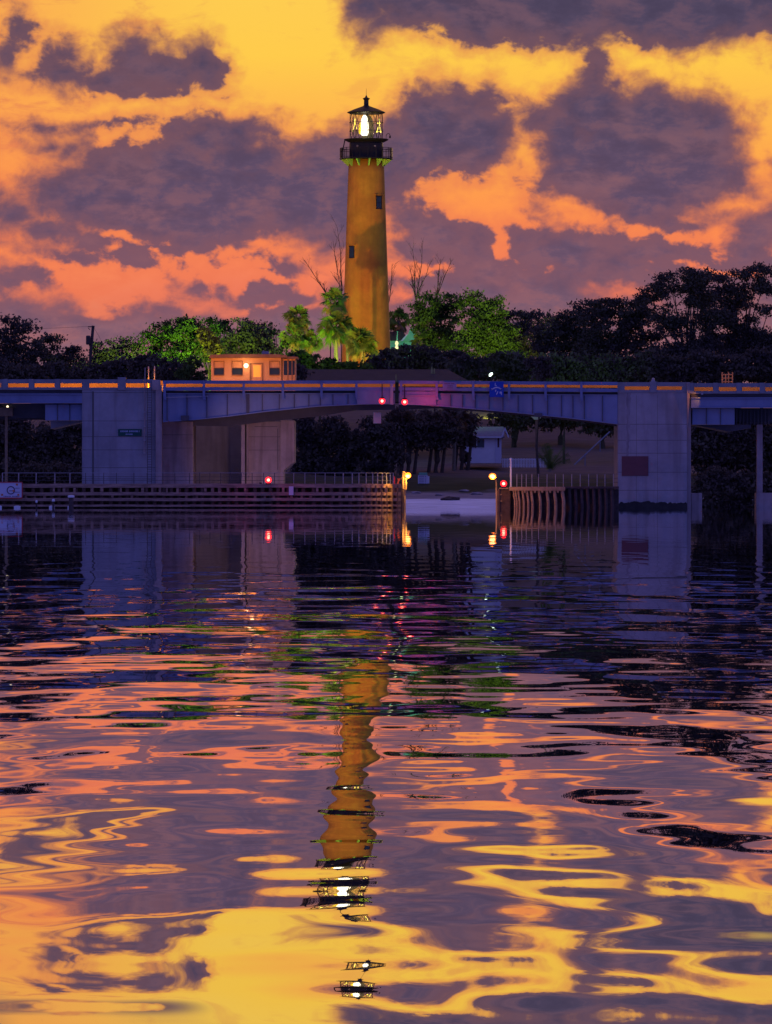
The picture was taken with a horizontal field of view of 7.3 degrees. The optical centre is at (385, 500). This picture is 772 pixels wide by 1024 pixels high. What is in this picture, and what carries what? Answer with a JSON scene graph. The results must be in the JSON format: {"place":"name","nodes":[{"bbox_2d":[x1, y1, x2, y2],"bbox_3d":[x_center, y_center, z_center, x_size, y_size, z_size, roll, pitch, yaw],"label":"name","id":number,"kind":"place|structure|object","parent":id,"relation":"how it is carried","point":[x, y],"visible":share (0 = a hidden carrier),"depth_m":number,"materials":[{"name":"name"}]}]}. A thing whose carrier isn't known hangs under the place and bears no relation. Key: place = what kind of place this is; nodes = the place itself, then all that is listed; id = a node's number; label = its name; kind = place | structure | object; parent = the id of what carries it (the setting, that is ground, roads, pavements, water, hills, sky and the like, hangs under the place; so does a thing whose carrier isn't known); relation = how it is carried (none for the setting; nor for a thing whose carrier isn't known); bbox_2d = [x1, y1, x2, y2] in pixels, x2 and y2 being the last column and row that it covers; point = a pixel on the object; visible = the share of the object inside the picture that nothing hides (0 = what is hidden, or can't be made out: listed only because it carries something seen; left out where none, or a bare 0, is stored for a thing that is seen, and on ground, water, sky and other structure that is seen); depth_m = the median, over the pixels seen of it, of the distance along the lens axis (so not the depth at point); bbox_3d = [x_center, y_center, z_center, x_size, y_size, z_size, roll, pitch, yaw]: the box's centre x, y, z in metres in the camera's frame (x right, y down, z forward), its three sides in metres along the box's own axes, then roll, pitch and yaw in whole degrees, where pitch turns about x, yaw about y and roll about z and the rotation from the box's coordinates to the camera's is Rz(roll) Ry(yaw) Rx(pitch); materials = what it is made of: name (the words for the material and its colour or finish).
{"place":"outdoors","nodes":[
{"label":"outdoors","id":0,"kind":"place"},
{"bbox_2d":[1,376,766,506],"bbox_3d":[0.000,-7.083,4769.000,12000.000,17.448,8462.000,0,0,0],"label":"ground","id":1,"kind":"structure","parent":0,"point":[599,467],"depth_m":603.24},
{"bbox_2d":[0,457,33,483],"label":"shrub","id":2,"kind":"object","parent":1,"relation":"on","point":[13,471],"visible":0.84,"depth_m":571.47,"materials":[{"name":"green plant"}]},
{"bbox_2d":[0,420,47,464],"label":"shade tree","id":3,"kind":"object","parent":1,"relation":"on","point":[19,437],"visible":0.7,"depth_m":598.94,"materials":[{"name":"green plant"}]},
{"bbox_2d":[0,312,48,365],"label":"shade tree","id":4,"kind":"object","parent":1,"relation":"on","point":[10,350],"visible":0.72,"depth_m":639.36,"materials":[{"name":"green plant"}]},
{"bbox_2d":[0,356,50,378],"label":"shrub","id":5,"kind":"object","parent":1,"relation":"on","point":[9,370],"visible":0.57,"depth_m":609.08,"materials":[{"name":"green plant"}]},
{"bbox_2d":[15,457,63,483],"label":"shrub","id":6,"kind":"object","parent":1,"relation":"on","point":[38,468],"visible":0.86,"depth_m":571.47,"materials":[{"name":"green plant"}]},
{"bbox_2d":[26,421,81,467],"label":"shade tree","id":7,"kind":"object","parent":1,"relation":"on","point":[57,444],"visible":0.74,"depth_m":599.05,"materials":[{"name":"green plant"}]},
{"bbox_2d":[8,326,105,365],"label":"utility pole","id":8,"kind":"object","parent":1,"relation":"on","point":[89,340],"visible":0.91,"depth_m":629.87,"materials":[{"name":"brown wood"}]},
{"bbox_2d":[27,332,88,371],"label":"shade tree","id":9,"kind":"object","parent":1,"relation":"on","point":[69,356],"visible":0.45,"depth_m":644.59,"materials":[{"name":"green plant"}]},
{"bbox_2d":[29,360,92,378],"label":"shrub","id":10,"kind":"object","parent":1,"relation":"on","point":[62,371],"visible":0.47,"depth_m":611.19,"materials":[{"name":"green plant"}]},
{"bbox_2d":[42,460,81,483],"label":"shrub","id":11,"kind":"object","parent":1,"relation":"on","point":[67,469],"visible":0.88,"depth_m":571.36,"materials":[{"name":"green plant"}]},
{"bbox_2d":[74,355,134,378],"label":"shrub","id":12,"kind":"object","parent":1,"relation":"on","point":[115,368],"visible":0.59,"depth_m":610.83,"materials":[{"name":"green plant"}]},
{"bbox_2d":[73,333,145,372],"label":"shade tree","id":13,"kind":"object","parent":1,"relation":"on","point":[100,356],"visible":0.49,"depth_m":639.33,"materials":[{"name":"green plant"}]},
{"bbox_2d":[133,317,181,365],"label":"bushy tree","id":14,"kind":"object","parent":1,"relation":"on","point":[154,340],"visible":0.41,"depth_m":639.53,"materials":[{"name":"green plant"}]},
{"bbox_2d":[124,351,193,380],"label":"shrub","id":15,"kind":"object","parent":1,"relation":"on","point":[139,364],"visible":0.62,"depth_m":605.18,"materials":[{"name":"green plant"}]},
{"bbox_2d":[158,313,223,367],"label":"bushy tree","id":16,"kind":"object","parent":1,"relation":"on","point":[185,327],"visible":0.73,"depth_m":635.40,"materials":[{"name":"green plant"}]},
{"bbox_2d":[174,354,208,380],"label":"shrub","id":17,"kind":"object","parent":1,"relation":"on","point":[186,373],"visible":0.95,"depth_m":559.64,"materials":[{"name":"green plant"}]},
{"bbox_2d":[194,325,225,380],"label":"weeping tree","id":18,"kind":"object","parent":1,"relation":"on","point":[208,340],"visible":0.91,"depth_m":627.52,"materials":[{"name":"green plant"}]},
{"bbox_2d":[193,314,238,380],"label":"bushy tree","id":19,"kind":"object","parent":1,"relation":"on","point":[222,324],"visible":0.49,"depth_m":644.46,"materials":[{"name":"green plant"}]},
{"bbox_2d":[218,317,277,353],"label":"bushy tree","id":20,"kind":"object","parent":1,"relation":"on","point":[249,337],"visible":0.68,"depth_m":641.52,"materials":[{"name":"green plant"}]},
{"bbox_2d":[257,320,292,421],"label":"feathery tree","id":21,"kind":"object","parent":1,"relation":"on","point":[274,333],"visible":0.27,"depth_m":649.83,"materials":[{"name":"green plant"}]},
{"bbox_2d":[277,323,309,351],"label":"fan palm","id":22,"kind":"object","parent":1,"relation":"on","point":[295,338],"visible":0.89,"depth_m":722.60,"materials":[{"name":"green plant"}]},
{"bbox_2d":[274,355,314,421],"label":"shrub","id":23,"kind":"object","parent":1,"relation":"on","point":[301,374],"visible":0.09,"depth_m":614.34,"materials":[{"name":"green plant"}]},
{"bbox_2d":[282,304,312,346],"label":"fan palm","id":24,"kind":"object","parent":1,"relation":"on","point":[303,322],"visible":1,"depth_m":724.83,"materials":[{"name":"green plant"}]},
{"bbox_2d":[286,417,338,474],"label":"shade tree","id":25,"kind":"object","parent":1,"relation":"on","point":[310,445],"visible":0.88,"depth_m":591.33,"materials":[{"name":"green plant"}]},
{"bbox_2d":[302,328,324,353],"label":"fan palm","id":26,"kind":"object","parent":1,"relation":"on","point":[316,344],"visible":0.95,"depth_m":725.50,"materials":[{"name":"green plant"}]},
{"bbox_2d":[300,257,330,356],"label":"bare tree","id":27,"kind":"object","parent":1,"relation":"on","point":[317,280],"visible":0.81,"depth_m":767.85,"materials":[{"name":"brown plant"}]},
{"bbox_2d":[283,348,375,426],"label":"shrub","id":28,"kind":"object","parent":1,"relation":"on","point":[308,359],"visible":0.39,"depth_m":659.05,"materials":[{"name":"green plant"}]},
{"bbox_2d":[319,286,348,357],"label":"fan palm","id":29,"kind":"object","parent":1,"relation":"on","point":[334,294],"visible":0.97,"depth_m":721.65,"materials":[{"name":"green plant"}]},
{"bbox_2d":[315,310,355,361],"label":"fan palm","id":30,"kind":"object","parent":1,"relation":"on","point":[335,334],"visible":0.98,"depth_m":711.66,"materials":[{"name":"green plant"}]},
{"bbox_2d":[330,217,344,361],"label":"bare tree","id":31,"kind":"object","parent":1,"relation":"on","point":[340,257],"visible":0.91,"depth_m":765.13,"materials":[{"name":"brown plant"}]},
{"bbox_2d":[311,415,377,475],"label":"shade tree","id":32,"kind":"object","parent":1,"relation":"on","point":[342,440],"visible":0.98,"depth_m":589.25,"materials":[{"name":"green plant"}]},
{"bbox_2d":[343,327,381,362],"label":"fan palm","id":33,"kind":"object","parent":1,"relation":"on","point":[356,349],"visible":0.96,"depth_m":705.62,"materials":[{"name":"green plant"}]},
{"bbox_2d":[339,95,392,363],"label":"lighthouse","id":34,"kind":"object","parent":1,"relation":"on","point":[366,160],"visible":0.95,"depth_m":747.91,"materials":[{"name":"paint"}]},
{"bbox_2d":[350,415,413,475],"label":"shade tree","id":35,"kind":"object","parent":1,"relation":"on","point":[381,459],"visible":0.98,"depth_m":587.41,"materials":[{"name":"green plant"}]},
{"bbox_2d":[303,367,468,402],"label":"long building","id":36,"kind":"structure","parent":1,"relation":"on","point":[398,375],"depth_m":627.24,"materials":[{"name":"grey"}]},
{"bbox_2d":[362,343,430,368],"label":"shrub","id":37,"kind":"object","parent":1,"relation":"on","point":[389,358],"visible":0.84,"depth_m":664.04,"materials":[{"name":"green plant"}]},
{"bbox_2d":[389,306,411,332],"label":"fan palm","id":38,"kind":"object","parent":1,"relation":"on","point":[398,314],"visible":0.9,"depth_m":779.64,"materials":[{"name":"green plant"}]},
{"bbox_2d":[390,328,414,357],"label":"teal house","id":39,"kind":"structure","parent":1,"relation":"on","point":[403,338],"depth_m":774.80,"materials":[{"name":"teal paint"}]},
{"bbox_2d":[381,406,441,474],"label":"shade tree","id":40,"kind":"object","parent":1,"relation":"on","point":[414,435],"visible":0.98,"depth_m":591.52,"materials":[{"name":"green plant"}]},
{"bbox_2d":[408,236,432,333],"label":"bare tree","id":41,"kind":"object","parent":1,"relation":"on","point":[412,280],"visible":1,"depth_m":739.97,"materials":[{"name":"brown plant"}]},
{"bbox_2d":[418,472,428,483],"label":"beach sign","id":42,"kind":"object","parent":1,"relation":"on","point":[423,477],"visible":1,"depth_m":577.95,"materials":[{"name":"teal"}]},
{"bbox_2d":[401,290,465,351],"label":"oak tree","id":43,"kind":"object","parent":1,"relation":"on","point":[435,314],"visible":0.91,"depth_m":699.23,"materials":[{"name":"green plant"}]},
{"bbox_2d":[407,344,464,412],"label":"shrub","id":44,"kind":"object","parent":1,"relation":"on","point":[433,357],"visible":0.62,"depth_m":663.72,"materials":[{"name":"green plant"}]},
{"bbox_2d":[414,408,469,472],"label":"shade tree","id":45,"kind":"object","parent":1,"relation":"on","point":[443,421],"visible":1,"depth_m":593.28,"materials":[{"name":"green plant"}]},
{"bbox_2d":[434,253,453,292],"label":"bare tree","id":46,"kind":"object","parent":1,"relation":"on","point":[438,290],"visible":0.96,"depth_m":741.87,"materials":[{"name":"brown plant"}]},
{"bbox_2d":[441,409,471,470],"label":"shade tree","id":47,"kind":"object","parent":1,"relation":"on","point":[462,413],"visible":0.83,"depth_m":596.85,"materials":[{"name":"green plant"}]},
{"bbox_2d":[452,411,483,470],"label":"shade tree","id":48,"kind":"object","parent":1,"relation":"on","point":[470,441],"visible":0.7,"depth_m":599.77,"materials":[{"name":"green plant"}]},
{"bbox_2d":[440,352,499,387],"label":"shrub","id":49,"kind":"object","parent":1,"relation":"on","point":[465,366],"visible":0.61,"depth_m":648.96,"materials":[{"name":"green plant"}]},
{"bbox_2d":[465,427,508,462],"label":"cottage","id":50,"kind":"structure","parent":1,"relation":"on","point":[487,449],"depth_m":606.00,"materials":[{"name":"white"}]},
{"bbox_2d":[446,287,529,387],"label":"oak tree","id":51,"kind":"object","parent":1,"relation":"on","point":[481,336],"visible":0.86,"depth_m":689.17,"materials":[{"name":"green plant"}]},
{"bbox_2d":[479,349,534,446],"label":"shrub","id":52,"kind":"object","parent":1,"relation":"on","point":[509,366],"visible":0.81,"depth_m":639.10,"materials":[{"name":"green plant"}]},
{"bbox_2d":[486,413,551,446],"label":"shade tree","id":53,"kind":"object","parent":1,"relation":"on","point":[521,423],"visible":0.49,"depth_m":639.40,"materials":[{"name":"green plant"}]},
{"bbox_2d":[502,458,546,466],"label":"picket fence","id":54,"kind":"object","parent":1,"relation":"on","point":[521,459],"visible":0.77,"depth_m":606.93,"materials":[{"name":"white wood"}]},
{"bbox_2d":[499,307,557,391],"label":"oak tree","id":55,"kind":"object","parent":1,"relation":"on","point":[527,318],"visible":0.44,"depth_m":704.45,"materials":[{"name":"green plant"}]},
{"bbox_2d":[522,353,554,476],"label":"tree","id":56,"kind":"object","parent":1,"relation":"on","point":[541,366],"visible":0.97,"depth_m":584.88,"materials":[{"name":"green plant"}]},
{"bbox_2d":[538,443,571,470],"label":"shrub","id":57,"kind":"object","parent":1,"relation":"on","point":[549,464],"visible":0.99,"depth_m":595.91,"materials":[{"name":"green plant"}]},
{"bbox_2d":[539,418,582,444],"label":"shade tree","id":58,"kind":"object","parent":1,"relation":"on","point":[558,423],"visible":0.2,"depth_m":641.68,"materials":[{"name":"green plant"}]},
{"bbox_2d":[525,297,604,387],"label":"shade tree","id":59,"kind":"object","parent":1,"relation":"on","point":[566,330],"visible":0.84,"depth_m":664.20,"materials":[{"name":"green plant"}]},
{"bbox_2d":[528,348,601,463],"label":"tree","id":60,"kind":"object","parent":1,"relation":"on","point":[565,369],"visible":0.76,"depth_m":618.85,"materials":[{"name":"green plant"}]},
{"bbox_2d":[572,421,613,448],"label":"shade tree","id":61,"kind":"object","parent":1,"relation":"on","point":[602,430],"visible":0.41,"depth_m":639.73,"materials":[{"name":"green plant"}]},
{"bbox_2d":[574,349,659,388],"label":"shrub","id":62,"kind":"object","parent":1,"relation":"on","point":[608,367],"visible":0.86,"depth_m":616.77,"materials":[{"name":"green plant"}]},
{"bbox_2d":[571,295,668,388],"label":"shade tree","id":63,"kind":"object","parent":1,"relation":"on","point":[630,315],"visible":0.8,"depth_m":659.03,"materials":[{"name":"green plant"}]},
{"bbox_2d":[628,347,700,382],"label":"shrub","id":64,"kind":"object","parent":1,"relation":"on","point":[669,368],"visible":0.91,"depth_m":616.71,"materials":[{"name":"green plant"}]},
{"bbox_2d":[632,266,738,358],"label":"umbrella tree","id":65,"kind":"object","parent":1,"relation":"on","point":[695,283],"visible":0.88,"depth_m":649.49,"materials":[{"name":"green plant"}]},
{"bbox_2d":[691,464,733,506],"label":"mangrove","id":66,"kind":"object","parent":1,"relation":"on","point":[706,489],"visible":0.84,"depth_m":544.88,"materials":[{"name":"green plant"}]},
{"bbox_2d":[676,348,752,382],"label":"shrub","id":67,"kind":"object","parent":1,"relation":"on","point":[713,366],"visible":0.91,"depth_m":616.77,"materials":[{"name":"green plant"}]},
{"bbox_2d":[685,261,771,359],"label":"umbrella tree","id":68,"kind":"object","parent":1,"relation":"on","point":[743,337],"visible":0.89,"depth_m":654.49,"materials":[{"name":"green plant"}]},
{"bbox_2d":[691,424,767,476],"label":"shade tree","id":69,"kind":"object","parent":1,"relation":"on","point":[710,448],"visible":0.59,"depth_m":584.02,"materials":[{"name":"green plant"}]},
{"bbox_2d":[709,465,765,506],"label":"mangrove","id":70,"kind":"object","parent":1,"relation":"on","point":[738,494],"visible":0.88,"depth_m":544.82,"materials":[{"name":"green plant"}]},
{"bbox_2d":[724,346,771,382],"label":"shrub","id":71,"kind":"object","parent":1,"relation":"on","point":[759,370],"visible":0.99,"depth_m":616.80,"materials":[{"name":"green plant"}]},
{"bbox_2d":[733,424,771,473],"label":"shade tree","id":72,"kind":"object","parent":1,"relation":"on","point":[767,452],"visible":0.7,"depth_m":584.15,"materials":[{"name":"green plant"}]},
{"bbox_2d":[737,470,771,506],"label":"mangrove","id":73,"kind":"object","parent":1,"relation":"on","point":[767,480],"visible":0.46,"depth_m":544.78,"materials":[{"name":"green plant"}]},
{"bbox_2d":[0,507,771,1023],"bbox_3d":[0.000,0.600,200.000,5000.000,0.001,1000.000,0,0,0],"label":"water","id":74,"kind":"structure","parent":0,"point":[450,765],"depth_m":13.66,"materials":[{"name":"purple liquid"}]},
{"bbox_2d":[0,405,12,481],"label":"concrete bent","id":75,"kind":"object","parent":74,"relation":"in","point":[6,411],"visible":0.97,"depth_m":502.80,"materials":[{"name":"beige"}]},
{"bbox_2d":[0,379,81,429],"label":"approach span","id":76,"kind":"object","parent":75,"relation":"on","point":[57,403],"visible":0.94,"depth_m":500.50,"materials":[{"name":"concrete"}]},
{"bbox_2d":[82,377,295,483],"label":"bridge pier","id":77,"kind":"structure","parent":74,"relation":"in","point":[183,450],"depth_m":502.20,"materials":[{"name":"concrete"}]},
{"bbox_2d":[118,429,141,435],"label":"direction sign","id":78,"kind":"object","parent":77,"relation":"attached to","point":[129,432],"visible":1,"depth_m":499.91,"materials":[{"name":"teal metal"}]},
{"bbox_2d":[143,368,145,453],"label":"conduit pipe","id":79,"kind":"object","parent":77,"relation":"attached to","point":[144,426],"visible":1,"depth_m":499.66,"materials":[{"name":"metal"}]},
{"bbox_2d":[147,388,151,483],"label":"service ladder","id":80,"kind":"object","parent":77,"relation":"attached to","point":[149,434],"visible":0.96,"depth_m":499.43,"materials":[{"name":"grey"}]},
{"bbox_2d":[209,350,298,380],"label":"control house","id":81,"kind":"structure","parent":77,"relation":"on","point":[265,366],"depth_m":513.00,"materials":[{"name":"beige paint"}]},
{"bbox_2d":[214,361,223,375],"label":"window","id":82,"kind":"structure","parent":81,"relation":"in","point":[218,365],"depth_m":513.08,"materials":[{"name":"glass"}]},
{"bbox_2d":[232,361,242,375],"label":"window","id":83,"kind":"structure","parent":81,"relation":"in","point":[237,366],"depth_m":513.08,"materials":[{"name":"glass"}]},
{"bbox_2d":[251,364,261,380],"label":"door","id":84,"kind":"structure","parent":81,"relation":"in","point":[256,369],"depth_m":513.08,"materials":[{"name":"pink paint"}]},
{"bbox_2d":[269,361,279,375],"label":"window","id":85,"kind":"structure","parent":81,"relation":"in","point":[274,366],"depth_m":513.08,"materials":[{"name":"glass"}]},
{"bbox_2d":[163,381,394,425],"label":"bascule leaf","id":86,"kind":"object","parent":77,"relation":"attached to","point":[215,403],"visible":0.99,"depth_m":500.00,"materials":[{"name":"blue paint"}]},
{"bbox_2d":[0,484,400,507],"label":"timber fender","id":87,"kind":"object","parent":74,"relation":"in","point":[236,496],"visible":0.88,"depth_m":487.13,"materials":[{"name":"brown wood"}]},
{"bbox_2d":[0,482,22,498],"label":"waterway sign","id":88,"kind":"object","parent":87,"relation":"attached to","point":[11,490],"visible":1,"depth_m":486.30,"materials":[{"name":"grey metal"}]},
{"bbox_2d":[2,473,393,483],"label":"walkway railing","id":89,"kind":"object","parent":87,"relation":"on","point":[241,480],"visible":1,"depth_m":488.00,"materials":[{"name":"silver metal"}]},
{"bbox_2d":[401,472,410,507],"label":"lamp post","id":90,"kind":"object","parent":74,"relation":"in","point":[405,475],"visible":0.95,"depth_m":491.66,"materials":[{"name":"brown"}]},
{"bbox_2d":[489,473,499,507],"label":"lamp post","id":91,"kind":"object","parent":74,"relation":"in","point":[493,476],"visible":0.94,"depth_m":489.66,"materials":[{"name":"brown"}]},
{"bbox_2d":[499,486,618,507],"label":"timber fender","id":92,"kind":"object","parent":74,"relation":"in","point":[567,497],"visible":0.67,"depth_m":490.79,"materials":[{"name":"wood"}]},
{"bbox_2d":[516,474,617,486],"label":"walkway railing","id":93,"kind":"object","parent":92,"relation":"on","point":[563,482],"visible":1,"depth_m":491.48,"materials":[{"name":"silver metal"}]},
{"bbox_2d":[614,378,690,507],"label":"bridge pier","id":94,"kind":"structure","parent":74,"relation":"in","point":[654,422],"depth_m":500.00,"materials":[{"name":"concrete"}]},
{"bbox_2d":[398,381,617,425],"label":"bascule leaf","id":95,"kind":"object","parent":94,"relation":"attached to","point":[592,402],"visible":0.98,"depth_m":500.00,"materials":[{"name":"blue paint"}]},
{"bbox_2d":[443,382,456,389],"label":"notice board","id":96,"kind":"object","parent":95,"relation":"attached to","point":[449,385],"visible":1,"depth_m":499.44,"materials":[{"name":"paint"}]},
{"bbox_2d":[489,382,503,396],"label":"navigation sign","id":97,"kind":"object","parent":95,"relation":"attached to","point":[496,389],"visible":1,"depth_m":499.38,"materials":[{"name":"blue metal"}]},
{"bbox_2d":[622,456,647,475],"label":"blank board","id":98,"kind":"object","parent":94,"relation":"attached to","point":[634,465],"visible":1,"depth_m":499.92,"materials":[{"name":"metal"}]},
{"bbox_2d":[691,493,701,507],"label":"pier footing","id":99,"kind":"object","parent":74,"relation":"in","point":[696,500],"visible":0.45,"depth_m":501.50,"materials":[{"name":"concrete"}]},
{"bbox_2d":[755,425,771,507],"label":"bridge column","id":100,"kind":"structure","parent":74,"relation":"in","point":[763,500],"depth_m":503.00,"materials":[{"name":"concrete"}]},
{"bbox_2d":[690,383,771,432],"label":"approach span","id":101,"kind":"object","parent":100,"relation":"on","point":[724,407],"visible":0.98,"depth_m":500.60,"materials":[{"name":"concrete"}]},
{"bbox_2d":[0,0,771,382],"label":"sky","id":102,"kind":"structure","parent":0,"point":[165,159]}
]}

